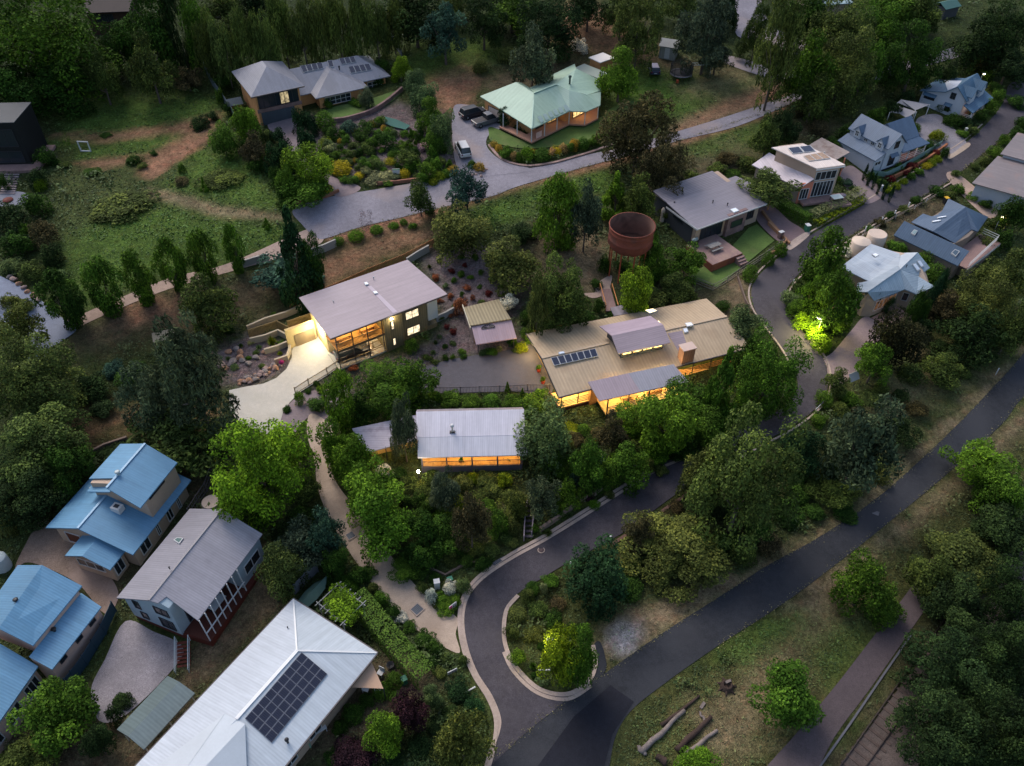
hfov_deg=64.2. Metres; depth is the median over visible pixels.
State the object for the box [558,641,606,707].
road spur
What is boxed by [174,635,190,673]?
stairs
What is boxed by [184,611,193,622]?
window
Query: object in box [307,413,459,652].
footpath
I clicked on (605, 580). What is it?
leafy tree
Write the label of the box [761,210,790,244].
retaining wall
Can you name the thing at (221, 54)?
weeping tree
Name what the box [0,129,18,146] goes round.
window
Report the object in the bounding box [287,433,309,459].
leafy tree
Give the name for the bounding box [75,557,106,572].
window
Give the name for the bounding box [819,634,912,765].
concrete edge
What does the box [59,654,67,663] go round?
window
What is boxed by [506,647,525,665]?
bank shrub
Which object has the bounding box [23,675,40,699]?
window
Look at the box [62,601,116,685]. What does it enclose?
colour steel fence
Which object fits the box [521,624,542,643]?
bank shrub
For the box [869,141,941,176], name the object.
street fence
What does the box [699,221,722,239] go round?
window
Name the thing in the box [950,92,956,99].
window
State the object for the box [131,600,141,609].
window
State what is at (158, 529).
window
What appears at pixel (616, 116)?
leafy tree
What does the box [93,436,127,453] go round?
retaining wall
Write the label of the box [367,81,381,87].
window
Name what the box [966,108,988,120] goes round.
street shrub
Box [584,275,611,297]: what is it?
curved path
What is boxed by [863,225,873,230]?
street shrub
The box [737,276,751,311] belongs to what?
street wall
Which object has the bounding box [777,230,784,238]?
stone pier
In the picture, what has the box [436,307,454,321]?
retaining wall
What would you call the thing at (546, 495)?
leafy tree
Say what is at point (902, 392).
slope bush
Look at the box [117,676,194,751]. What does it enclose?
garden carport
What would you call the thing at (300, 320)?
slatted screen
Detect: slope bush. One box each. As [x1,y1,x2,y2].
[621,559,638,579]
[622,575,643,603]
[658,508,671,524]
[668,498,683,515]
[708,500,733,522]
[714,531,740,555]
[728,542,757,567]
[743,520,774,542]
[753,530,782,559]
[774,497,806,531]
[786,476,810,505]
[794,471,806,486]
[802,503,826,520]
[806,470,829,491]
[809,410,829,429]
[813,389,833,409]
[820,459,838,480]
[825,438,848,468]
[827,401,849,418]
[829,500,858,524]
[838,391,863,408]
[841,483,862,500]
[850,406,876,418]
[857,388,884,410]
[863,456,884,471]
[870,467,892,486]
[872,381,889,394]
[891,389,910,402]
[895,362,929,386]
[902,400,929,416]
[905,344,930,360]
[907,315,933,336]
[925,339,960,363]
[951,359,972,379]
[978,234,999,255]
[992,229,1014,251]
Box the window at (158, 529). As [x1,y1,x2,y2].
[155,524,161,535]
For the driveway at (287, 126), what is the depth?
131.08 m
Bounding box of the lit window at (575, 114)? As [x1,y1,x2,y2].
[572,112,583,117]
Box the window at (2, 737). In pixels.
[0,732,5,744]
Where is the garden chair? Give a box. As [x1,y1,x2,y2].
[377,666,384,677]
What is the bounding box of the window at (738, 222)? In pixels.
[730,218,742,228]
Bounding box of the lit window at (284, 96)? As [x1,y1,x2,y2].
[279,91,289,103]
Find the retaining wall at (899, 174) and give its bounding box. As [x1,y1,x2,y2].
[892,143,947,177]
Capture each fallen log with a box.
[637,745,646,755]
[640,709,685,754]
[655,754,666,765]
[660,695,699,726]
[674,715,712,753]
[683,729,717,755]
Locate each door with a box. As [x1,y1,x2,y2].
[64,531,79,542]
[261,106,294,125]
[294,328,315,345]
[488,105,503,123]
[664,48,669,58]
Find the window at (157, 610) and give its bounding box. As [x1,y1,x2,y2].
[152,605,169,618]
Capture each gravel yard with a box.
[15,520,117,612]
[91,620,183,722]
[823,317,879,382]
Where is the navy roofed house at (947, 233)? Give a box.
[894,199,1000,278]
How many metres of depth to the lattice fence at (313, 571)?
81.40 m
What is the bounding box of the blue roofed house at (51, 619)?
[0,565,103,753]
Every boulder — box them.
[9,276,17,281]
[224,349,231,353]
[236,354,243,359]
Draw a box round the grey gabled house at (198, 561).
[117,509,263,645]
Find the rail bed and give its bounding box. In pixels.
[839,547,1023,765]
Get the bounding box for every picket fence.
[294,338,381,392]
[433,383,549,393]
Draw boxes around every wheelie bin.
[400,675,407,685]
[804,223,811,231]
[942,196,949,204]
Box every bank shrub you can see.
[502,623,520,639]
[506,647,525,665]
[508,605,527,623]
[520,588,534,604]
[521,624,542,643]
[524,580,540,595]
[526,600,547,617]
[529,661,535,669]
[530,671,535,679]
[536,641,546,651]
[540,573,558,587]
[540,583,547,595]
[543,607,562,631]
[544,474,556,485]
[549,594,566,611]
[550,505,566,519]
[563,420,578,434]
[563,621,581,639]
[566,439,576,459]
[567,430,584,447]
[567,448,583,474]
[567,473,580,487]
[570,497,587,511]
[577,423,590,436]
[583,434,598,449]
[587,499,600,510]
[590,426,605,441]
[596,453,607,474]
[602,488,614,499]
[629,440,643,453]
[639,459,654,472]
[653,464,669,476]
[673,451,686,461]
[719,425,730,435]
[728,402,751,425]
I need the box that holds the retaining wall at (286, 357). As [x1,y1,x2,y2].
[274,344,291,363]
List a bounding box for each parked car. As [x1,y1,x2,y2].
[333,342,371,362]
[455,140,471,157]
[458,104,486,119]
[647,63,660,74]
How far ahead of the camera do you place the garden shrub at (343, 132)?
132.40 m
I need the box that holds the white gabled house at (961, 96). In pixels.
[919,73,992,118]
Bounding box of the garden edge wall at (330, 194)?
[296,189,338,203]
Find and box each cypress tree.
[158,0,203,71]
[862,164,868,180]
[866,167,873,186]
[871,171,878,189]
[875,178,882,193]
[881,182,888,199]
[881,296,896,316]
[887,185,894,202]
[902,287,926,325]
[911,299,932,324]
[922,273,944,314]
[931,266,951,299]
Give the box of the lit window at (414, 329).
[406,323,420,336]
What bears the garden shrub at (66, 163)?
on the ground at (464, 84)
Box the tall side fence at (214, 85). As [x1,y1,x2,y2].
[203,62,232,112]
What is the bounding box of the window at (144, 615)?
[140,611,149,619]
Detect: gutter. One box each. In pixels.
[461,460,679,765]
[502,652,591,700]
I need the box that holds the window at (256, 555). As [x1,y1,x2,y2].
[243,548,260,575]
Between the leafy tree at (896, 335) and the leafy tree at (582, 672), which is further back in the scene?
the leafy tree at (896, 335)
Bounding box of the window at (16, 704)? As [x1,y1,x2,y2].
[4,700,22,725]
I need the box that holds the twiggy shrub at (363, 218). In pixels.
[358,210,372,229]
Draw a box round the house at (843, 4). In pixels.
[799,0,852,21]
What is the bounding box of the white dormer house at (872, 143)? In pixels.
[838,114,929,172]
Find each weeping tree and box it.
[190,4,229,83]
[207,15,243,95]
[228,0,264,67]
[251,6,282,61]
[265,0,303,68]
[286,0,318,64]
[303,0,336,62]
[325,0,357,59]
[344,0,371,57]
[361,0,392,60]
[379,0,410,53]
[389,391,418,461]
[428,464,460,511]
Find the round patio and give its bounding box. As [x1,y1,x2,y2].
[0,191,27,205]
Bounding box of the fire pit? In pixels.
[2,197,12,202]
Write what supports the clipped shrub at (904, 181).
on the ground at (464, 84)
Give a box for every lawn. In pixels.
[325,91,399,117]
[488,101,634,147]
[691,224,773,286]
[780,198,830,215]
[876,158,920,177]
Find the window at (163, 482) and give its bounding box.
[149,480,164,499]
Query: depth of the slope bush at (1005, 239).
119.69 m
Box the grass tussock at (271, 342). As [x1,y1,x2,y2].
[267,334,275,345]
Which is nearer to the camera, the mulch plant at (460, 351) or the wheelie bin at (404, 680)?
the wheelie bin at (404, 680)
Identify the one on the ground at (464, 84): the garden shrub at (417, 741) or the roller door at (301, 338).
the garden shrub at (417, 741)
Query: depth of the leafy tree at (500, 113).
134.33 m
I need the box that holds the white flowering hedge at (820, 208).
[807,186,865,222]
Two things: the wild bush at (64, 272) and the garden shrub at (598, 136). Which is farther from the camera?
the garden shrub at (598, 136)
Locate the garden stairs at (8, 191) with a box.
[0,174,19,193]
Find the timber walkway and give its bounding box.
[599,283,618,311]
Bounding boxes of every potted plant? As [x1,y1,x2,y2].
[536,364,541,371]
[540,376,545,383]
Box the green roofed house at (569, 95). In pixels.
[480,64,606,142]
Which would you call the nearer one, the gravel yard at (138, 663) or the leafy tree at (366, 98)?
the gravel yard at (138, 663)
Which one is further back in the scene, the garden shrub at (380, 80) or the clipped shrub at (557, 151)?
the garden shrub at (380, 80)
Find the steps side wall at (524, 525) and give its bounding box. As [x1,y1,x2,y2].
[523,499,527,540]
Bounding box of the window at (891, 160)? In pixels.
[887,156,894,165]
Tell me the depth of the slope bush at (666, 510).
87.55 m
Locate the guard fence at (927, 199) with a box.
[861,192,938,235]
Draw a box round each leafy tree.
[0,0,123,107]
[0,48,61,118]
[0,299,50,355]
[0,322,89,420]
[0,393,91,501]
[0,446,70,533]
[0,726,62,765]
[5,673,100,757]
[29,266,87,330]
[32,54,97,120]
[35,430,96,496]
[77,722,118,757]
[79,253,125,318]
[80,42,126,104]
[97,11,139,76]
[117,248,157,306]
[123,27,180,103]
[124,399,235,477]
[125,0,179,71]
[148,236,192,292]
[170,66,202,91]
[176,0,210,70]
[177,272,239,342]
[185,226,219,285]
[196,0,246,32]
[207,119,239,161]
[207,417,320,531]
[221,222,245,274]
[228,105,261,142]
[233,0,267,20]
[237,129,272,163]
[248,251,324,292]
[253,539,311,603]
[271,514,333,572]
[274,163,295,203]
[276,175,332,209]
[280,141,334,192]
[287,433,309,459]
[297,229,326,291]
[304,504,346,566]
[314,415,352,480]
[319,368,356,437]
[321,545,348,581]
[330,432,378,488]
[330,734,380,765]
[341,454,404,528]
[350,390,379,434]
[351,488,415,565]
[354,357,423,420]
[357,85,375,109]
[361,708,404,760]
[382,0,445,52]
[386,554,422,583]
[387,356,442,414]
[390,55,412,82]
[390,684,430,734]
[399,538,439,571]
[402,68,426,100]
[403,176,435,215]
[406,509,438,548]
[409,81,438,118]
[414,96,440,131]
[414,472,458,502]
[419,0,466,64]
[419,123,446,153]
[419,513,465,557]
[419,683,445,710]
[428,108,454,154]
[428,704,497,765]
[431,198,495,266]
[445,164,488,216]
[450,491,492,551]
[481,234,541,300]
[486,509,508,540]
[487,0,538,37]
[494,489,529,525]
[497,106,513,126]
[505,221,537,244]
[508,20,556,86]
[513,395,571,481]
[515,0,583,62]
[525,268,550,336]
[525,475,562,520]
[526,250,592,333]
[531,169,581,255]
[536,619,583,688]
[537,448,571,482]
[553,477,585,510]
[559,622,598,689]
[561,532,628,622]
[566,0,609,31]
[568,438,606,495]
[569,176,603,251]
[594,45,639,101]
[595,409,630,451]
[600,440,652,498]
[607,110,636,130]
[612,399,658,439]
[616,509,732,606]
[617,171,656,215]
[619,264,653,313]
[621,511,654,556]
[633,391,701,456]
[637,435,674,465]
[639,231,668,277]
[659,272,694,304]
[664,374,711,419]
[665,241,706,285]
[669,436,711,461]
[673,745,723,765]
[675,447,719,505]
[681,400,811,560]
[686,404,733,447]
[719,0,738,30]
[728,302,767,340]
[729,334,761,379]
[730,322,813,424]
[734,37,747,58]
[736,166,802,207]
[745,657,825,732]
[747,111,783,156]
[767,103,802,148]
[776,28,840,101]
[778,0,831,56]
[778,428,827,476]
[790,71,830,122]
[794,265,830,316]
[797,223,850,285]
[799,0,877,60]
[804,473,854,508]
[808,265,863,336]
[813,392,907,492]
[814,24,878,117]
[820,3,834,28]
[820,366,850,398]
[828,546,898,617]
[847,36,888,95]
[848,0,907,62]
[852,586,907,631]
[854,342,893,386]
[859,304,931,377]
[871,0,919,29]
[877,17,950,93]
[877,415,923,449]
[885,677,987,765]
[895,624,1015,717]
[902,554,960,610]
[904,0,944,36]
[915,352,963,390]
[916,565,997,649]
[924,527,1008,594]
[925,288,968,322]
[929,60,958,83]
[929,303,1010,370]
[937,436,1017,488]
[940,674,1023,765]
[945,264,1019,326]
[946,14,1001,75]
[962,501,1023,564]
[965,620,1023,710]
[968,462,1023,518]
[969,553,1023,629]
[970,0,1023,70]
[971,710,1023,765]
[973,246,1023,302]
[983,47,1023,89]
[988,194,1023,231]
[990,301,1023,357]
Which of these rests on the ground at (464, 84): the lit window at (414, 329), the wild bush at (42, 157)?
the wild bush at (42, 157)
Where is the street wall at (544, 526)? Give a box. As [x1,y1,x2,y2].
[539,469,639,531]
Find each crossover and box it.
[788,232,809,249]
[948,143,970,158]
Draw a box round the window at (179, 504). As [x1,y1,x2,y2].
[176,498,181,508]
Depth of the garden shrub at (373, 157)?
127.30 m
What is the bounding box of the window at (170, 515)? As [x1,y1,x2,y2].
[166,508,174,521]
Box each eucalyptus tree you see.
[113,360,174,439]
[134,305,240,458]
[430,0,481,21]
[459,0,508,49]
[595,89,679,183]
[601,0,640,40]
[611,0,664,73]
[639,129,696,195]
[655,0,700,27]
[672,0,734,74]
[698,36,734,78]
[739,0,769,67]
[751,0,806,111]
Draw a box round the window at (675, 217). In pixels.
[673,214,682,224]
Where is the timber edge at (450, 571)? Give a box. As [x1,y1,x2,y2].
[430,561,474,575]
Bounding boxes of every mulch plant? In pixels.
[421,354,429,360]
[431,360,439,365]
[432,274,439,281]
[442,354,447,360]
[447,293,453,298]
[448,340,456,345]
[449,328,456,335]
[457,270,464,277]
[458,348,465,353]
[460,353,466,358]
[462,284,471,290]
[472,253,478,260]
[478,269,484,275]
[485,290,492,295]
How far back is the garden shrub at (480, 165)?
126.20 m
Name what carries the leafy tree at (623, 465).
on the ground at (464, 84)
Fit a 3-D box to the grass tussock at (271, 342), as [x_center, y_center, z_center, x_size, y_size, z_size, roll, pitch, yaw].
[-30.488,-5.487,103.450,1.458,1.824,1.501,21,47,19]
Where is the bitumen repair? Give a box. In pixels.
[538,685,633,765]
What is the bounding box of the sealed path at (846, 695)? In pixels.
[767,556,957,765]
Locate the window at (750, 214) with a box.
[746,210,754,219]
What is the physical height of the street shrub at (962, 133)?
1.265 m
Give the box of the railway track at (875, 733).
[840,549,1023,765]
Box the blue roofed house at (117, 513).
[46,443,190,580]
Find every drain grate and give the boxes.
[345,530,356,540]
[409,602,424,615]
[492,557,501,565]
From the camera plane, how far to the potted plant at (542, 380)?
99.08 m
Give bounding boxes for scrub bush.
[657,209,667,218]
[678,168,698,179]
[706,161,727,172]
[715,151,739,164]
[723,168,741,177]
[735,154,756,173]
[788,98,808,117]
[808,119,830,137]
[826,136,842,147]
[833,122,852,139]
[865,106,886,124]
[879,99,903,117]
[894,89,915,107]
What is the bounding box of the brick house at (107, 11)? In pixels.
[83,0,141,34]
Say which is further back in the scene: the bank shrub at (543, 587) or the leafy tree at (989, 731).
the bank shrub at (543, 587)
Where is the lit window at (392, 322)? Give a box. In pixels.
[390,320,394,329]
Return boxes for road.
[0,276,75,349]
[292,94,801,238]
[484,353,1023,765]
[735,0,805,54]
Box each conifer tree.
[275,205,322,316]
[598,171,630,220]
[700,345,736,422]
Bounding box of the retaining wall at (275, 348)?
[264,341,287,353]
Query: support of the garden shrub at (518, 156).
on the ground at (464, 84)
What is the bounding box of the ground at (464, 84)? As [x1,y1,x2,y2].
[0,0,1023,765]
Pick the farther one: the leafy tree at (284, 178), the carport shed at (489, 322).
the leafy tree at (284, 178)
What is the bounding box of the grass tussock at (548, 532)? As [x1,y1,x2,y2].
[542,528,551,536]
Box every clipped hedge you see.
[354,587,434,689]
[770,193,811,224]
[813,195,866,227]
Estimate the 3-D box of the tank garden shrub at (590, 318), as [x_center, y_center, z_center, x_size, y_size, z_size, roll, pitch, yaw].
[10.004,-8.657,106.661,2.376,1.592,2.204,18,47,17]
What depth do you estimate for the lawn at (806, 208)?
124.22 m
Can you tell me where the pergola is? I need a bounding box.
[315,581,365,629]
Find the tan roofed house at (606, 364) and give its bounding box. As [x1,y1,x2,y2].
[526,298,745,417]
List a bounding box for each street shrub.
[403,338,418,354]
[479,349,487,355]
[486,347,497,355]
[496,346,502,352]
[506,339,517,346]
[841,178,853,185]
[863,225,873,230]
[873,218,886,227]
[885,211,895,218]
[897,204,909,212]
[909,195,924,204]
[915,123,920,132]
[921,139,939,152]
[928,129,948,141]
[928,184,944,197]
[937,104,949,111]
[941,112,966,128]
[944,191,956,200]
[949,183,965,193]
[950,170,962,176]
[956,130,969,137]
[961,116,976,129]
[965,124,979,135]
[965,191,978,201]
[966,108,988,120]
[970,162,980,171]
[978,97,1000,116]
[978,200,992,209]
[979,156,992,166]
[981,69,994,82]
[985,145,1002,158]
[988,81,1003,90]
[991,88,1006,105]
[996,133,1010,145]
[1004,94,1023,110]
[1008,125,1023,138]
[1014,116,1023,128]
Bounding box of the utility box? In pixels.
[433,578,439,589]
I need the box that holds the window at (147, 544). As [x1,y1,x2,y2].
[140,537,151,555]
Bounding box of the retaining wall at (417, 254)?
[406,245,429,261]
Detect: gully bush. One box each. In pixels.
[0,508,18,538]
[52,469,83,506]
[74,370,108,405]
[89,399,117,418]
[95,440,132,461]
[102,357,123,379]
[103,704,126,729]
[111,691,135,710]
[113,370,137,386]
[129,359,149,372]
[239,500,272,527]
[270,515,304,546]
[286,504,320,528]
[294,475,321,504]
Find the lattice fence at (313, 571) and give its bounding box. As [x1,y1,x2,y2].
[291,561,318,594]
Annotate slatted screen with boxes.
[247,320,288,337]
[287,313,310,326]
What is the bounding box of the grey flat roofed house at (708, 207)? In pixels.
[653,171,769,271]
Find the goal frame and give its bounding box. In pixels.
[77,141,90,151]
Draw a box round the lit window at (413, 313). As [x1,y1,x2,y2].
[405,308,418,320]
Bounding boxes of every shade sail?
[352,663,385,699]
[887,106,916,119]
[897,99,929,117]
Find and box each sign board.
[392,169,399,174]
[849,371,860,387]
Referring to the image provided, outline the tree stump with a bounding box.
[717,677,736,696]
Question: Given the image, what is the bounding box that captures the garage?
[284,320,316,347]
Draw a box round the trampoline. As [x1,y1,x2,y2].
[669,59,693,82]
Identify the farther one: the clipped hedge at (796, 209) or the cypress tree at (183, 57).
the cypress tree at (183, 57)
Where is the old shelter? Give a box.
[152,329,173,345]
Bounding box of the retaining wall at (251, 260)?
[243,253,266,266]
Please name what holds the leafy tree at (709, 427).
on the ground at (464, 84)
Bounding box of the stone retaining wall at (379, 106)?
[332,86,402,122]
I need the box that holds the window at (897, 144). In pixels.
[894,140,900,148]
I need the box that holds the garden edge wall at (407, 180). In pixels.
[376,175,428,184]
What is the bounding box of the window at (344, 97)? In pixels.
[325,92,350,103]
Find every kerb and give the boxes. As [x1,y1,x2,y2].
[457,472,643,765]
[502,594,597,696]
[613,492,686,544]
[742,182,951,455]
[748,124,982,362]
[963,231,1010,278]
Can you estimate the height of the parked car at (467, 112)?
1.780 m
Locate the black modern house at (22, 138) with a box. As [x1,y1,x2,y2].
[0,102,55,173]
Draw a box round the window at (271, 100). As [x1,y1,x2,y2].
[257,89,298,108]
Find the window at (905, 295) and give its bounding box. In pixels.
[900,292,909,300]
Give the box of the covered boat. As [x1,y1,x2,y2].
[298,576,327,606]
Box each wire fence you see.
[186,461,212,510]
[691,239,784,290]
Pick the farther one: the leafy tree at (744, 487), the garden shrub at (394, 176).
the garden shrub at (394, 176)
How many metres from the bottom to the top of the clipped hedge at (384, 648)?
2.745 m
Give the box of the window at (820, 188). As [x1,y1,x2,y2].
[810,180,833,196]
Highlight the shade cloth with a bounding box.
[385,116,409,128]
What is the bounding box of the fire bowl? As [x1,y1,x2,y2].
[386,661,393,667]
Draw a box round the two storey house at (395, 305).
[299,260,447,369]
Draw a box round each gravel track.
[67,230,323,326]
[723,47,960,81]
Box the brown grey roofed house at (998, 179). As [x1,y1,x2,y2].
[970,133,1023,210]
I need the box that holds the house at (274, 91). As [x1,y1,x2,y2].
[231,56,390,125]
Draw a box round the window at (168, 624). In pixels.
[158,617,176,631]
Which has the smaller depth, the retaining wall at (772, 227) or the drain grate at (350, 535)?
the drain grate at (350, 535)
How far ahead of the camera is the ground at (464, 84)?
105.33 m
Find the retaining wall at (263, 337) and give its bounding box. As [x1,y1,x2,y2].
[249,329,285,342]
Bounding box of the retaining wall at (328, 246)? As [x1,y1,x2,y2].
[311,239,336,255]
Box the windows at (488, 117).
[482,113,495,119]
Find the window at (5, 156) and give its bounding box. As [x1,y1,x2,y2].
[0,151,25,162]
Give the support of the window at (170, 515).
in the blue roofed house at (117, 513)
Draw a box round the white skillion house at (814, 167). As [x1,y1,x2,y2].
[752,138,851,208]
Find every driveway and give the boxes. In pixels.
[229,336,336,433]
[268,118,360,196]
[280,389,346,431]
[452,104,532,177]
[756,205,804,244]
[840,165,883,203]
[916,114,965,153]
[946,172,996,217]
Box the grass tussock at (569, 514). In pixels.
[566,511,572,517]
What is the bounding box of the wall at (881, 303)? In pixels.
[872,292,897,311]
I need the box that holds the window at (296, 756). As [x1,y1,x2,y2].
[288,754,297,765]
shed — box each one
[462,299,516,353]
[589,52,613,70]
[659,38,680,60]
[934,0,961,19]
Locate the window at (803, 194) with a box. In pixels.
[798,188,809,199]
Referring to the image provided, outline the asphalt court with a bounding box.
[420,343,553,393]
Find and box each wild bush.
[0,175,11,190]
[0,200,31,240]
[0,229,35,258]
[0,256,22,275]
[0,292,20,309]
[13,298,33,309]
[14,258,44,281]
[17,192,53,218]
[17,223,32,235]
[26,167,51,191]
[26,218,60,251]
[30,145,60,166]
[33,178,47,191]
[38,242,65,268]
[58,269,69,278]
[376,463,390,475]
[391,467,407,478]
[395,492,412,508]
[399,472,418,493]
[408,507,429,520]
[412,492,426,508]
[413,565,429,581]
[414,477,428,491]
[419,495,439,510]
[426,469,439,474]
[429,506,452,522]
[453,473,473,495]
[453,534,468,557]
[454,494,464,511]
[464,538,487,558]
[466,472,478,485]
[469,488,485,503]
[474,555,493,571]
[475,470,497,491]
[479,497,496,514]
[482,482,502,499]
[483,541,499,557]
[495,531,513,545]
[497,472,512,488]
[502,485,524,506]
[504,516,521,537]
[505,537,519,547]
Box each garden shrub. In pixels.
[58,161,70,167]
[82,166,101,175]
[87,189,161,224]
[99,132,112,138]
[124,154,144,166]
[137,162,148,168]
[148,150,157,155]
[174,176,189,187]
[177,162,186,173]
[189,114,210,132]
[191,167,246,190]
[200,176,209,191]
[205,110,219,120]
[212,74,237,90]
[214,88,225,104]
[221,102,232,115]
[224,326,234,334]
[230,363,238,370]
[246,158,266,171]
[258,128,274,144]
[262,218,271,230]
[263,141,281,174]
[268,166,283,189]
[269,127,288,145]
[275,138,298,174]
[275,192,291,208]
[282,404,291,413]
[291,107,307,135]
[293,390,305,406]
[296,127,316,154]
[305,111,319,136]
[305,388,310,394]
[306,397,327,412]
[313,380,319,386]
[316,385,322,394]
[318,136,331,146]
[322,125,332,136]
[322,139,332,147]
[323,98,333,107]
[323,746,336,765]
[325,143,337,152]
[326,127,339,139]
[326,575,340,589]
[327,154,336,161]
[329,159,351,177]
[330,150,342,160]
[331,135,339,142]
[331,715,349,737]
[336,144,344,151]
[337,175,348,183]
[337,575,359,592]
[338,129,346,136]
[339,120,360,135]
[341,134,351,144]
[341,148,347,157]
[341,703,364,727]
[342,157,354,165]
[346,150,359,158]
[346,565,369,584]
[347,141,358,149]
[347,175,359,184]
[348,97,358,105]
[348,365,357,370]
[352,131,369,142]
[353,101,362,107]
[354,162,362,170]
[354,172,364,179]
[355,156,369,165]
[356,119,374,135]
[356,141,376,155]
[356,148,362,157]
[360,166,371,174]
[363,161,374,171]
[363,564,378,581]
[365,135,379,147]
[365,169,392,185]
[367,582,381,596]
[368,155,378,161]
[369,158,385,171]
[372,129,381,137]
[372,590,390,608]
[372,681,390,702]
[373,76,383,85]
[373,115,387,127]
[374,58,389,70]
[375,131,398,152]
[377,147,385,152]
[383,126,393,136]
[383,156,396,166]
[383,180,392,185]
[383,749,406,765]
[384,671,402,691]
[385,602,401,618]
[386,151,396,158]
[388,147,399,153]
[388,172,401,178]
[389,688,402,704]
[391,129,399,137]
[392,609,408,623]
[393,148,419,166]
[393,162,402,170]
[396,140,408,149]
[399,130,408,137]
[399,168,410,178]
[402,619,416,632]
[403,159,417,174]
[405,730,434,762]
[406,128,417,149]
[408,222,417,228]
[409,146,420,156]
[412,389,429,408]
[414,627,436,651]
[415,126,423,143]
[415,580,428,594]
[416,161,436,182]
[416,173,428,185]
[417,142,427,152]
[423,157,433,164]
[424,588,437,604]
[425,638,443,654]
[426,145,439,158]
[426,654,438,665]
[426,716,444,737]
[427,571,442,584]
[428,177,439,185]
[428,390,443,403]
[430,157,442,172]
[431,590,447,605]
[432,665,447,679]
[433,170,444,181]
[435,599,453,617]
[437,649,453,665]
[438,388,460,408]
[439,156,446,165]
[441,169,449,178]
[441,704,458,722]
[442,159,457,175]
[442,578,456,594]
[443,675,469,704]
[445,593,461,611]
[447,164,458,174]
[453,297,467,316]
[455,577,472,594]
[458,655,469,665]
[459,393,480,407]
[463,693,484,713]
[467,160,477,168]
[473,161,484,171]
[481,393,500,407]
[498,145,513,158]
[500,293,518,309]
[501,393,521,407]
[505,382,511,393]
[510,151,516,161]
[514,152,522,162]
[514,341,528,353]
[517,392,546,412]
[519,310,529,326]
[519,327,534,339]
[520,388,525,398]
[521,146,534,162]
[524,407,543,421]
[530,523,538,532]
[532,387,548,400]
[538,319,556,330]
[548,147,555,155]
[559,143,568,154]
[563,143,573,151]
[569,138,580,151]
[571,38,587,54]
[582,310,596,321]
[584,492,594,501]
[587,137,597,145]
[590,278,602,290]
[592,134,601,145]
[593,299,606,312]
[596,253,610,273]
[613,259,629,269]
[624,262,639,272]
[639,266,661,284]
[644,286,669,308]
[680,289,699,302]
[780,289,802,304]
[785,298,810,320]
[790,277,805,291]
[790,311,814,330]
[804,323,825,341]
[842,244,851,257]
[865,170,874,179]
[876,178,886,188]
[884,175,895,182]
[886,240,907,252]
[905,162,918,169]
[906,172,915,180]
[914,168,924,175]
[931,149,939,155]
[938,147,950,157]
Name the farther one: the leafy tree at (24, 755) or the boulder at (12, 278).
the boulder at (12, 278)
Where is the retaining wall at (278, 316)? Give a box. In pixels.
[246,304,301,329]
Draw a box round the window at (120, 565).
[113,557,125,575]
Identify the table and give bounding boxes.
[208,593,226,613]
[336,333,351,344]
[359,324,374,333]
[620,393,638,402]
[704,241,723,252]
[829,194,843,201]
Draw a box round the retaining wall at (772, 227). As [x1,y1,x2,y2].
[767,221,786,254]
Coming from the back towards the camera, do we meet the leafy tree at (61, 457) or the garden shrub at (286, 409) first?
the garden shrub at (286, 409)
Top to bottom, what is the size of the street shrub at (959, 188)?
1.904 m
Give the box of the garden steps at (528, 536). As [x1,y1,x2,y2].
[525,505,532,537]
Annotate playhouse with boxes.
[225,97,242,110]
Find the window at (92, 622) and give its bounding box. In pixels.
[88,617,95,626]
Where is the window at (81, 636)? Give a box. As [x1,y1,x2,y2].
[75,634,83,643]
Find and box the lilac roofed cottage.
[352,407,526,472]
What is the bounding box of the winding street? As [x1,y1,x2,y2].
[464,82,1023,763]
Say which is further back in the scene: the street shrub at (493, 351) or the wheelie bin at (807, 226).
the wheelie bin at (807, 226)
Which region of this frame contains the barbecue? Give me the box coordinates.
[690,237,698,245]
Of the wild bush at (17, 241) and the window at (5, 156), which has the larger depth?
the window at (5, 156)
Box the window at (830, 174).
[814,169,837,180]
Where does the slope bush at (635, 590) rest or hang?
on the ground at (464, 84)
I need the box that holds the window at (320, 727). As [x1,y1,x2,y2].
[309,725,321,741]
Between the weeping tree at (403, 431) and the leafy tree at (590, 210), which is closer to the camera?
the weeping tree at (403, 431)
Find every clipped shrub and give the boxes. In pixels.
[314,109,336,130]
[332,235,344,247]
[348,229,364,242]
[369,225,383,235]
[388,221,398,229]
[399,218,407,225]
[472,58,487,74]
[489,140,497,147]
[495,46,516,64]
[495,144,502,151]
[534,147,550,162]
[549,145,562,155]
[577,136,588,151]
[715,299,730,311]
[739,264,757,282]
[761,250,775,266]
[774,241,787,257]
[810,333,832,353]
[889,181,901,189]
[899,178,908,184]
[919,250,935,265]
[921,162,932,169]
[926,158,936,167]
[926,261,945,292]
[933,154,942,162]
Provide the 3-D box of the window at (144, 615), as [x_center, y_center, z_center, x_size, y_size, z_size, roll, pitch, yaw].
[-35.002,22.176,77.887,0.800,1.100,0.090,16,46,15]
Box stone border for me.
[488,144,612,166]
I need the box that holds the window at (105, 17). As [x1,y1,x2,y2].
[95,14,113,21]
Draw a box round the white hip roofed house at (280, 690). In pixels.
[134,598,377,765]
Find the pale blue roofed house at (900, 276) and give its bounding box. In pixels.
[843,244,932,327]
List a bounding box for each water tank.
[0,551,12,573]
[201,494,219,508]
[608,212,655,283]
[660,207,664,221]
[848,236,871,257]
[866,228,887,247]
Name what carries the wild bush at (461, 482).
on the ground at (464, 84)

